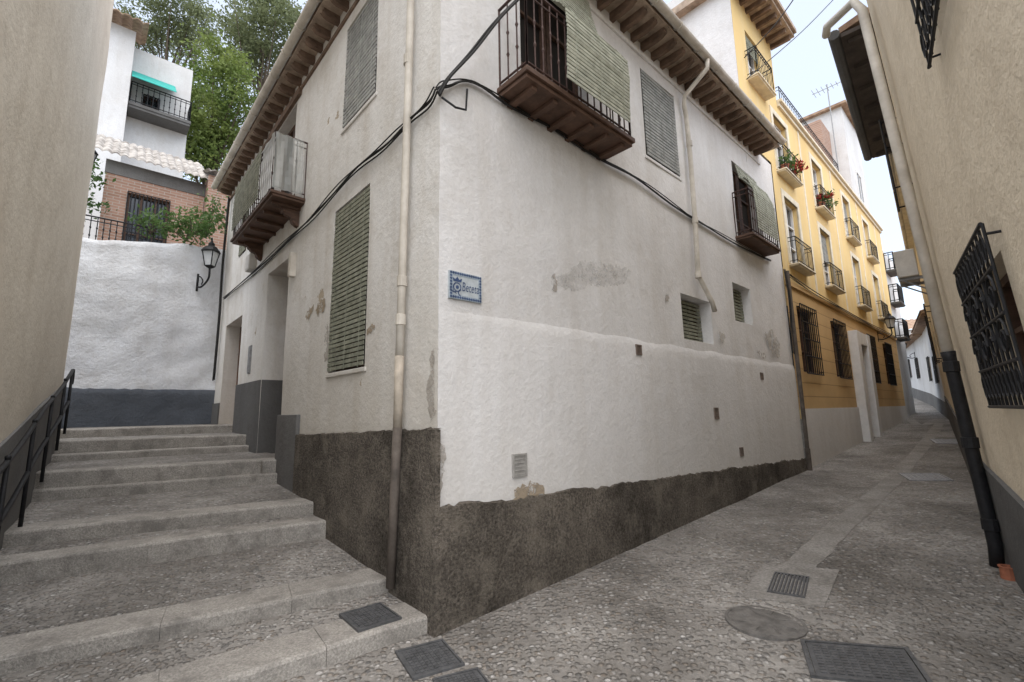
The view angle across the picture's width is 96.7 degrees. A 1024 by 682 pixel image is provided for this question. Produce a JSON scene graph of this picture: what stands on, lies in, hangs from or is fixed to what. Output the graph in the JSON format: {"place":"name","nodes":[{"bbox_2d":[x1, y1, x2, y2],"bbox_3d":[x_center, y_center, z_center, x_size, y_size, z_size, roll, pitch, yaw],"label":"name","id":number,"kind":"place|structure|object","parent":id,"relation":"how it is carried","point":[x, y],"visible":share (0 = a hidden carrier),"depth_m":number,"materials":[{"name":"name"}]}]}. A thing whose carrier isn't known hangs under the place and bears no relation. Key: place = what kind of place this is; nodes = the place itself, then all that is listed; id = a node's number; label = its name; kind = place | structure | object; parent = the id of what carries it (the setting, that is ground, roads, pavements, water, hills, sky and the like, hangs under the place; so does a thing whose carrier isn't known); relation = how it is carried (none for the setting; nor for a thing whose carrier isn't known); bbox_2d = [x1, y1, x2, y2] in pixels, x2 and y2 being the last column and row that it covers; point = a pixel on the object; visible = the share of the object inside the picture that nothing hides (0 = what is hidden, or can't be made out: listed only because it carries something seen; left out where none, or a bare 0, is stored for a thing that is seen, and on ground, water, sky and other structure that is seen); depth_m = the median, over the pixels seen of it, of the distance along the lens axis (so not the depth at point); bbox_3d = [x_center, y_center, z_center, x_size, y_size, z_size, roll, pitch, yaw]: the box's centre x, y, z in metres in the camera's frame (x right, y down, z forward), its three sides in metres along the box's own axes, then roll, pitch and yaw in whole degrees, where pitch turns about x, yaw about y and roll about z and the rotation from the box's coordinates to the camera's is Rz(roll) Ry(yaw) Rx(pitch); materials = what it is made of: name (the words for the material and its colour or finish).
{"place":"outdoors","nodes":[
{"label":"outdoors","id":0,"kind":"place"},
{"bbox_2d":[113,0,923,329],"label":"sky","id":1,"kind":"structure","parent":0,"point":[806,64],"materials":[{"name":"white"}]},
{"bbox_2d":[282,385,1023,681],"bbox_3d":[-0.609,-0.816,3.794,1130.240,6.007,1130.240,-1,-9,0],"label":"ground","id":2,"kind":"structure","parent":0,"point":[930,588],"depth_m":3.62,"materials":[{"name":"grey stone"}]},
{"bbox_2d":[0,0,113,549],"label":"cream house","id":3,"kind":"structure","parent":2,"relation":"on","point":[53,58],"depth_m":4.29,"materials":[{"name":"paint"}]},
{"bbox_2d":[93,150,98,163],"bbox_3d":[-7.003,-2.975,7.436,0.250,0.840,0.442,3,-10,-22],"label":"wall lantern","id":4,"kind":"object","parent":3,"relation":"attached to","point":[96,154],"depth_m":7.60,"materials":[{"name":"black metal"}]},
{"bbox_2d":[0,424,426,681],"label":"stone stairway","id":5,"kind":"object","parent":2,"relation":"on","point":[188,553],"visible":0.91,"depth_m":3.82,"materials":[{"name":"grey stone"}]},
{"bbox_2d":[0,369,74,530],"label":"handrail","id":6,"kind":"object","parent":5,"relation":"on","point":[8,459],"visible":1,"depth_m":4.33,"materials":[{"name":"black metal"}]},
{"bbox_2d":[61,237,225,428],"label":"whitewashed wall","id":7,"kind":"structure","parent":5,"relation":"on","point":[142,342],"depth_m":9.50,"materials":[{"name":"paint"}]},
{"bbox_2d":[83,214,154,241],"bbox_3d":[-9.581,-2.380,8.403,4.678,0.636,0.037,7,-12,-42],"label":"terrace railing","id":8,"kind":"object","parent":7,"relation":"on","point":[111,220],"visible":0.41,"depth_m":9.55,"materials":[{"name":"black metal"}]},
{"bbox_2d":[127,204,180,238],"bbox_3d":[-7.897,-2.603,10.005,1.095,0.756,0.856,-1,-9,0],"label":"climbing plant","id":9,"kind":"object","parent":7,"relation":"on","point":[154,222],"visible":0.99,"depth_m":9.95,"materials":[{"name":"green plant"}]},
{"bbox_2d":[148,206,230,245],"bbox_3d":[-7.290,-2.607,10.304,1.860,0.931,1.022,-5,-10,25],"label":"climbing plant","id":10,"kind":"object","parent":7,"relation":"on","point":[206,226],"visible":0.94,"depth_m":10.28,"materials":[{"name":"green plant"}]},
{"bbox_2d":[181,188,227,237],"bbox_3d":[-7.331,-3.017,10.952,1.128,1.224,0.862,-1,-9,0],"label":"climbing plant","id":11,"kind":"object","parent":7,"relation":"on","point":[207,217],"visible":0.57,"depth_m":10.90,"materials":[{"name":"green plant"}]},
{"bbox_2d":[196,238,220,290],"bbox_3d":[-6.834,-1.728,10.156,0.637,1.176,0.349,-5,-10,22],"label":"wall lantern","id":12,"kind":"object","parent":7,"relation":"attached to","point":[211,253],"depth_m":10.06,"materials":[{"name":"black metal"}]},
{"bbox_2d":[339,602,401,632],"bbox_3d":[-1.044,2.033,3.341,0.320,0.036,0.376,7,-12,-40],"label":"manhole cover","id":13,"kind":"object","parent":5,"relation":"on","point":[365,618],"visible":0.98,"depth_m":3.32,"materials":[{"name":"metal"}]},
{"bbox_2d":[395,638,464,680],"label":"manhole cover","id":14,"kind":"object","parent":2,"relation":"on","point":[426,659],"visible":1,"depth_m":2.97,"materials":[{"name":"metal"}]},
{"bbox_2d":[432,667,488,681],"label":"manhole cover","id":15,"kind":"object","parent":2,"relation":"on","point":[475,674],"visible":1,"depth_m":2.76,"materials":[{"name":"metal"}]},
{"bbox_2d":[211,0,812,637],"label":"white corner house","id":16,"kind":"structure","parent":2,"relation":"on","point":[603,372],"depth_m":5.11,"materials":[{"name":"paint"}]},
{"bbox_2d":[212,196,229,380],"bbox_3d":[-6.642,-1.260,10.406,0.064,4.325,0.135,6,-12,-40],"label":"drainpipe","id":17,"kind":"object","parent":16,"relation":"attached to","point":[220,296],"visible":0.98,"depth_m":10.38,"materials":[{"name":"metal"}]},
{"bbox_2d":[236,327,241,384],"bbox_3d":[-5.500,0.670,9.427,0.055,2.144,1.455,7,-12,-42],"label":"door","id":18,"kind":"structure","parent":16,"relation":"in","point":[240,327],"depth_m":9.97,"materials":[{"name":"brown metal"}]},
{"bbox_2d":[238,212,247,256],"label":"window","id":19,"kind":"structure","parent":16,"relation":"in","point":[242,249],"depth_m":9.47,"materials":[{"name":"grey glass"}]},
{"bbox_2d":[281,123,295,194],"bbox_3d":[-3.721,-2.831,7.781,0.080,1.940,1.240,7,-12,-42],"label":"balcony door","id":20,"kind":"structure","parent":16,"relation":"in","point":[290,148],"depth_m":8.09,"materials":[{"name":"grey wood"}]},
{"bbox_2d":[223,86,437,298],"bbox_3d":[-3.533,-1.546,7.049,0.086,0.210,8.618,7,-12,-42],"label":"cable bundle","id":21,"kind":"object","parent":16,"relation":"attached to","point":[348,176],"visible":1,"depth_m":5.33,"materials":[{"name":"black rubber"}]},
{"bbox_2d":[327,186,369,371],"bbox_3d":[-1.795,-0.662,5.191,0.192,2.046,1.018,7,-12,-42],"label":"window","id":22,"kind":"structure","parent":16,"relation":"in","point":[352,252],"depth_m":5.11,"materials":[{"name":"green wood"}]},
{"bbox_2d":[342,0,377,127],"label":"window","id":23,"kind":"structure","parent":16,"relation":"in","point":[361,62],"depth_m":5.45,"materials":[{"name":"grey wood"}]},
{"bbox_2d":[441,88,467,110],"bbox_3d":[-0.456,-2.175,4.018,0.138,0.403,0.376,-6,-10,31],"label":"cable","id":24,"kind":"object","parent":16,"relation":"attached to","point":[451,104],"visible":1,"depth_m":3.93,"materials":[{"name":"black metal"}]},
{"bbox_2d":[448,270,481,303],"bbox_3d":[-0.408,-0.460,3.914,0.343,0.240,0.046,7,-12,-42],"label":"street sign","id":25,"kind":"object","parent":16,"relation":"attached to","point":[464,287],"visible":1,"depth_m":3.89,"materials":[{"name":"white ceramic"}]},
{"bbox_2d":[437,0,518,96],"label":"cable bundle","id":26,"kind":"object","parent":16,"relation":"attached to","point":[477,45],"visible":1,"depth_m":4.08,"materials":[{"name":"black rubber"}]},
{"bbox_2d":[520,0,577,98],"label":"balcony door","id":27,"kind":"structure","parent":16,"relation":"in","point":[538,33],"depth_m":5.42,"materials":[{"name":"brown wood"}]},
{"bbox_2d":[435,78,770,260],"bbox_3d":[2.320,-1.954,6.639,8.088,0.321,0.042,7,-12,-42],"label":"cable bundle","id":28,"kind":"object","parent":16,"relation":"attached to","point":[492,92],"visible":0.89,"depth_m":5.33,"materials":[{"name":"black rubber"}]},
{"bbox_2d":[640,70,679,175],"bbox_3d":[2.192,-3.242,6.857,0.991,1.425,0.157,7,-12,-42],"label":"window","id":29,"kind":"structure","parent":16,"relation":"in","point":[661,145],"depth_m":6.78,"materials":[{"name":"grey wood"}]},
{"bbox_2d":[681,301,702,341],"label":"window","id":30,"kind":"structure","parent":16,"relation":"in","point":[691,328],"depth_m":7.10,"materials":[{"name":"green wood"}]},
{"bbox_2d":[733,289,744,321],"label":"window","id":31,"kind":"structure","parent":16,"relation":"in","point":[736,294],"depth_m":8.38,"materials":[{"name":"green wood"}]},
{"bbox_2d":[732,170,751,235],"bbox_3d":[4.469,-2.577,9.003,1.189,1.612,0.080,7,-12,-42],"label":"balcony door","id":32,"kind":"structure","parent":16,"relation":"in","point":[738,184],"depth_m":9.10,"materials":[{"name":"brown wood"}]},
{"bbox_2d":[783,269,794,353],"bbox_3d":[5.869,-0.637,9.626,0.095,1.851,0.089,-1,-9,0],"label":"cable bundle","id":33,"kind":"object","parent":16,"relation":"attached to","point":[790,308],"visible":1,"depth_m":9.61,"materials":[{"name":"black rubber"}]},
{"bbox_2d":[724,605,807,640],"bbox_3d":[1.833,2.046,3.299,0.540,0.045,0.540,-1,-9,0],"label":"manhole cover","id":34,"kind":"object","parent":2,"relation":"on","point":[764,624],"visible":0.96,"depth_m":3.25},
{"bbox_2d":[667,0,907,466],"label":"yellow house","id":35,"kind":"structure","parent":2,"relation":"on","point":[853,393],"depth_m":11.74,"materials":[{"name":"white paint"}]},
{"bbox_2d":[745,35,757,75],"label":"window","id":36,"kind":"structure","parent":35,"relation":"in","point":[748,44],"depth_m":10.47,"materials":[{"name":"white glass"}]},
{"bbox_2d":[744,0,792,57],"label":"overhead cable","id":37,"kind":"object","parent":35,"relation":"attached to","point":[770,29],"visible":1,"depth_m":9.42,"materials":[{"name":"black rubber"}]},
{"bbox_2d":[768,105,791,177],"bbox_3d":[6.476,-4.692,11.082,1.240,1.640,0.210,7,-12,-42],"label":"window","id":38,"kind":"structure","parent":35,"relation":"in","point":[772,112],"depth_m":11.14,"materials":[{"name":"white paint"}]},
{"bbox_2d":[778,149,798,168],"bbox_3d":[6.415,-4.156,10.609,0.498,0.468,0.663,-7,-11,35],"label":"potted plant","id":39,"kind":"object","parent":35,"relation":"on","point":[781,158],"visible":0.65,"depth_m":10.59,"materials":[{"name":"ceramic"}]},
{"bbox_2d":[746,0,832,79],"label":"overhead cable","id":40,"kind":"object","parent":35,"relation":"attached to","point":[790,41],"visible":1,"depth_m":9.86,"materials":[{"name":"black rubber"}]},
{"bbox_2d":[774,188,805,266],"bbox_3d":[6.623,-2.569,10.855,1.280,1.810,0.210,7,-12,-42],"label":"window","id":41,"kind":"structure","parent":35,"relation":"in","point":[787,211],"depth_m":11.05,"materials":[{"name":"white glass"}]},
{"bbox_2d":[782,159,808,175],"bbox_3d":[6.766,-4.139,10.956,0.577,0.529,0.625,7,-12,-42],"label":"flower pot","id":42,"kind":"object","parent":35,"relation":"on","point":[801,166],"visible":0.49,"depth_m":10.86,"materials":[{"name":"ceramic"}]},
{"bbox_2d":[786,303,824,375],"bbox_3d":[6.832,0.000,10.576,1.280,1.590,0.279,7,-12,-42],"label":"window","id":43,"kind":"structure","parent":35,"relation":"in","point":[803,322],"depth_m":10.58,"materials":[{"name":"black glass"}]},
{"bbox_2d":[808,151,825,206],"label":"window","id":44,"kind":"structure","parent":35,"relation":"in","point":[813,173],"depth_m":13.21,"materials":[{"name":"white glass"}]},
{"bbox_2d":[815,188,834,205],"bbox_3d":[8.597,-3.902,12.720,0.540,0.537,0.739,5,-11,-33],"label":"flower pot","id":45,"kind":"object","parent":35,"relation":"on","point":[827,196],"visible":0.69,"depth_m":12.57,"materials":[{"name":"ceramic"}]},
{"bbox_2d":[811,81,839,172],"bbox_3d":[11.997,-7.495,16.963,0.636,4.648,0.994,5,-11,-34],"label":"antenna","id":46,"kind":"object","parent":35,"relation":"on","point":[830,115],"visible":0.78,"depth_m":17.15,"materials":[{"name":"grey metal"}]},
{"bbox_2d":[817,221,836,285],"bbox_3d":[8.733,-2.312,12.754,1.280,1.810,0.210,7,-12,-42],"label":"window","id":47,"kind":"structure","parent":35,"relation":"in","point":[822,241],"depth_m":12.92,"materials":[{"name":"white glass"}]},
{"bbox_2d":[817,198,838,210],"bbox_3d":[8.939,-3.849,13.058,0.709,0.524,0.679,-1,-9,0],"label":"flower pot","id":48,"kind":"object","parent":35,"relation":"on","point":[835,204],"visible":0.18,"depth_m":12.93,"materials":[{"name":"ceramic"}]},
{"bbox_2d":[798,99,869,211],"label":"rooftop block","id":49,"kind":"structure","parent":35,"relation":"on","point":[849,157],"depth_m":18.60,"materials":[{"name":"paint"}]},
{"bbox_2d":[855,170,864,204],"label":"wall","id":50,"kind":"structure","parent":49,"relation":"in","point":[859,182],"depth_m":19.04,"materials":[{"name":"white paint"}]},
{"bbox_2d":[830,318,852,379],"bbox_3d":[8.904,0.253,12.441,1.280,1.590,0.279,7,-12,-42],"label":"window","id":51,"kind":"structure","parent":35,"relation":"in","point":[836,335],"depth_m":12.44,"materials":[{"name":"black metal"}]},
{"bbox_2d":[790,274,896,337],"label":"ledge molding","id":52,"kind":"structure","parent":35,"relation":"attached to","point":[796,279],"depth_m":12.25,"materials":[{"name":"yellow paint"}]},
{"bbox_2d":[839,189,853,236],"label":"window","id":53,"kind":"structure","parent":35,"relation":"in","point":[844,211],"depth_m":15.44,"materials":[{"name":"white paint"}]},
{"bbox_2d":[850,251,864,304],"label":"window","id":54,"kind":"structure","parent":35,"relation":"in","point":[854,256],"depth_m":15.41,"materials":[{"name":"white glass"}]},
{"bbox_2d":[860,214,871,256],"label":"window","id":55,"kind":"structure","parent":35,"relation":"in","point":[862,218],"depth_m":17.21,"materials":[{"name":"white wood"}]},
{"bbox_2d":[866,334,881,383],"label":"window","id":56,"kind":"structure","parent":35,"relation":"in","point":[878,378],"depth_m":15.16,"materials":[{"name":"black metal"}]},
{"bbox_2d":[871,270,882,317],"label":"window","id":57,"kind":"structure","parent":35,"relation":"in","point":[872,273],"depth_m":17.40,"materials":[{"name":"white wood"}]},
{"bbox_2d":[877,311,895,341],"bbox_3d":[13.338,-0.533,16.196,0.316,1.064,0.554,3,-10,-22],"label":"wall lantern","id":58,"kind":"object","parent":35,"relation":"attached to","point":[889,319],"depth_m":16.06,"materials":[{"name":"black metal"}]},
{"bbox_2d":[883,342,896,385],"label":"window","id":59,"kind":"structure","parent":35,"relation":"in","point":[888,355],"depth_m":17.11,"materials":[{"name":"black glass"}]},
{"bbox_2d":[741,564,839,607],"bbox_3d":[2.432,2.173,3.922,0.593,0.222,1.037,-8,-11,39],"label":"stone surround","id":60,"kind":"object","parent":2,"relation":"on","point":[821,581],"visible":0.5,"depth_m":3.88,"materials":[{"name":"grey stone"}]},
{"bbox_2d":[767,571,808,597],"bbox_3d":[2.369,2.091,3.892,0.266,0.062,0.496,-7,-11,36],"label":"drain grate","id":61,"kind":"object","parent":60,"relation":"on","point":[803,578],"visible":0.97,"depth_m":3.87,"materials":[{"name":"metal"}]},
{"bbox_2d":[780,415,944,567],"bbox_3d":[10.319,2.587,11.684,1.340,1.085,21.514,-9,-12,42],"label":"paving strip","id":62,"kind":"object","parent":2,"relation":"on","point":[818,547],"visible":0.98,"depth_m":6.02,"materials":[{"name":"grey stone"}]},
{"bbox_2d":[800,639,932,681],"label":"manhole cover","id":63,"kind":"object","parent":2,"relation":"on","point":[846,661],"visible":0.98,"depth_m":2.73,"materials":[{"name":"metal"}]},
{"bbox_2d":[828,7,970,476],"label":"beige eave house","id":64,"kind":"structure","parent":2,"relation":"on","point":[849,51],"depth_m":7.12,"materials":[{"name":"paint"}]},
{"bbox_2d":[878,117,912,211],"bbox_3d":[5.817,-2.658,6.853,0.288,1.180,0.923,-9,-12,42],"label":"drainpipe","id":65,"kind":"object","parent":64,"relation":"in","point":[879,120],"depth_m":6.64,"materials":[{"name":"brown"}]},
{"bbox_2d":[893,248,926,293],"bbox_3d":[8.130,-1.359,9.257,0.471,0.862,0.800,-9,-12,42],"label":"air conditioner","id":66,"kind":"object","parent":64,"relation":"attached to","point":[906,267],"visible":0.94,"depth_m":9.05,"materials":[{"name":"white metal"}]},
{"bbox_2d":[924,316,939,364],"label":"window","id":67,"kind":"structure","parent":64,"relation":"in","point":[924,316],"depth_m":13.52,"materials":[{"name":"brown"}]},
{"bbox_2d":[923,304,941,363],"bbox_3d":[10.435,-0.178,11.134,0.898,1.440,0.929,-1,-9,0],"label":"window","id":68,"kind":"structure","parent":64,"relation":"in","point":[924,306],"depth_m":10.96,"materials":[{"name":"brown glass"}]},
{"bbox_2d":[883,251,915,417],"bbox_3d":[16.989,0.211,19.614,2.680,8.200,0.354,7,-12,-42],"label":"grey balcony house","id":69,"kind":"structure","parent":2,"relation":"on","point":[896,297],"depth_m":19.58,"materials":[{"name":"paint"}]},
{"bbox_2d":[902,319,927,372],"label":"white end house","id":70,"kind":"structure","parent":2,"relation":"on","point":[910,322],"depth_m":47.05,"materials":[{"name":"paint"}]},
{"bbox_2d":[905,334,931,405],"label":"white house","id":71,"kind":"structure","parent":2,"relation":"on","point":[919,378],"depth_m":24.64,"materials":[{"name":"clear paint"}]},
{"bbox_2d":[908,359,911,377],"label":"window","id":72,"kind":"structure","parent":71,"relation":"in","point":[908,359],"depth_m":27.51,"materials":[{"name":"black glass"}]},
{"bbox_2d":[914,357,920,378],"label":"window","id":73,"kind":"structure","parent":71,"relation":"in","point":[915,359],"depth_m":25.01,"materials":[{"name":"black glass"}]},
{"bbox_2d":[822,0,1023,592],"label":"beige house","id":74,"kind":"structure","parent":2,"relation":"on","point":[954,71],"depth_m":3.05,"materials":[{"name":"paint"}]},
{"bbox_2d":[910,0,940,68],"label":"window grille","id":75,"kind":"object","parent":74,"relation":"in","point":[927,10],"depth_m":2.64,"materials":[{"name":"black metal"}]},
{"bbox_2d":[953,222,1023,408],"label":"window","id":76,"kind":"structure","parent":74,"relation":"in","point":[997,385],"depth_m":2.71,"materials":[{"name":"black metal"}]},
{"bbox_2d":[899,473,953,480],"bbox_3d":[7.278,2.404,8.019,0.602,0.080,0.875,-6,-10,28],"label":"manhole cover","id":77,"kind":"object","parent":2,"relation":"on","point":[924,477],"visible":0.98,"depth_m":7.96,"materials":[{"name":"grey metal"}]},
{"bbox_2d":[911,309,948,418],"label":"white house","id":78,"kind":"structure","parent":2,"relation":"on","point":[936,387],"depth_m":20.22,"materials":[{"name":"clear paint"}]},
{"bbox_2d":[926,356,931,381],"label":"window","id":79,"kind":"structure","parent":78,"relation":"in","point":[927,360],"depth_m":21.06,"materials":[{"name":"black glass"}]},
{"bbox_2d":[931,356,939,383],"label":"window","id":80,"kind":"structure","parent":78,"relation":"in","point":[934,366],"depth_m":18.93,"materials":[{"name":"black glass"}]},
{"bbox_2d":[930,439,957,443],"bbox_3d":[11.395,2.635,11.897,0.594,0.097,1.071,-7,-11,35],"label":"manhole cover","id":81,"kind":"object","parent":2,"relation":"on","point":[945,441],"visible":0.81,"depth_m":11.89,"materials":[{"name":"grey metal"}]},
{"bbox_2d":[997,564,1014,580],"bbox_3d":[4.179,1.958,3.826,0.124,0.120,0.121,-1,-9,0],"label":"drain pipe stub","id":82,"kind":"object","parent":2,"relation":"on","point":[1006,571],"visible":0.63,"depth_m":3.81,"materials":[{"name":"ceramic"}]},
{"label":"hillside","id":83,"kind":"structure","parent":0,"visible":0},
{"bbox_2d":[83,8,192,239],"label":"white house","id":84,"kind":"structure","parent":83,"relation":"on","point":[145,100],"depth_m":15.91,"materials":[{"name":"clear paint"}]},
{"bbox_2d":[142,94,159,109],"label":"window","id":85,"kind":"structure","parent":84,"relation":"in","point":[155,104],"depth_m":16.35,"materials":[{"name":"black glass"}]},
{"bbox_2d":[95,134,230,249],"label":"brick house","id":86,"kind":"structure","parent":83,"relation":"on","point":[130,188],"depth_m":12.08,"materials":[{"name":"red brick"}]},
{"bbox_2d":[85,156,116,221],"bbox_3d":[-10.320,-3.688,10.715,1.244,1.980,1.380,-1,-9,0],"label":"climbing plant","id":87,"kind":"object","parent":86,"relation":"attached to","point":[96,179],"visible":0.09,"depth_m":11.06,"materials":[{"name":"green plant"}]},
{"bbox_2d":[122,191,170,243],"bbox_3d":[-9.547,-2.728,11.837,0.907,2.173,0.239,7,-12,-42],"label":"window","id":88,"kind":"structure","parent":86,"relation":"in","point":[132,200],"depth_m":11.86,"materials":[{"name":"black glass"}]},
{"bbox_2d":[114,0,222,69],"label":"leafy tree","id":89,"kind":"object","parent":83,"relation":"on","point":[157,32],"visible":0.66,"depth_m":30.29,"materials":[{"name":"green plant"}]},
{"bbox_2d":[168,13,260,184],"bbox_3d":[-13.717,-7.638,20.363,6.197,13.003,6.358,-1,-9,0],"label":"leafy tree","id":90,"kind":"object","parent":83,"relation":"on","point":[213,132],"visible":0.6,"depth_m":20.18,"materials":[{"name":"green plant"}]},
{"bbox_2d":[180,0,306,112],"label":"leafy tree","id":91,"kind":"object","parent":83,"relation":"on","point":[258,46],"visible":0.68,"depth_m":25.77,"materials":[{"name":"green plant"}]}
]}

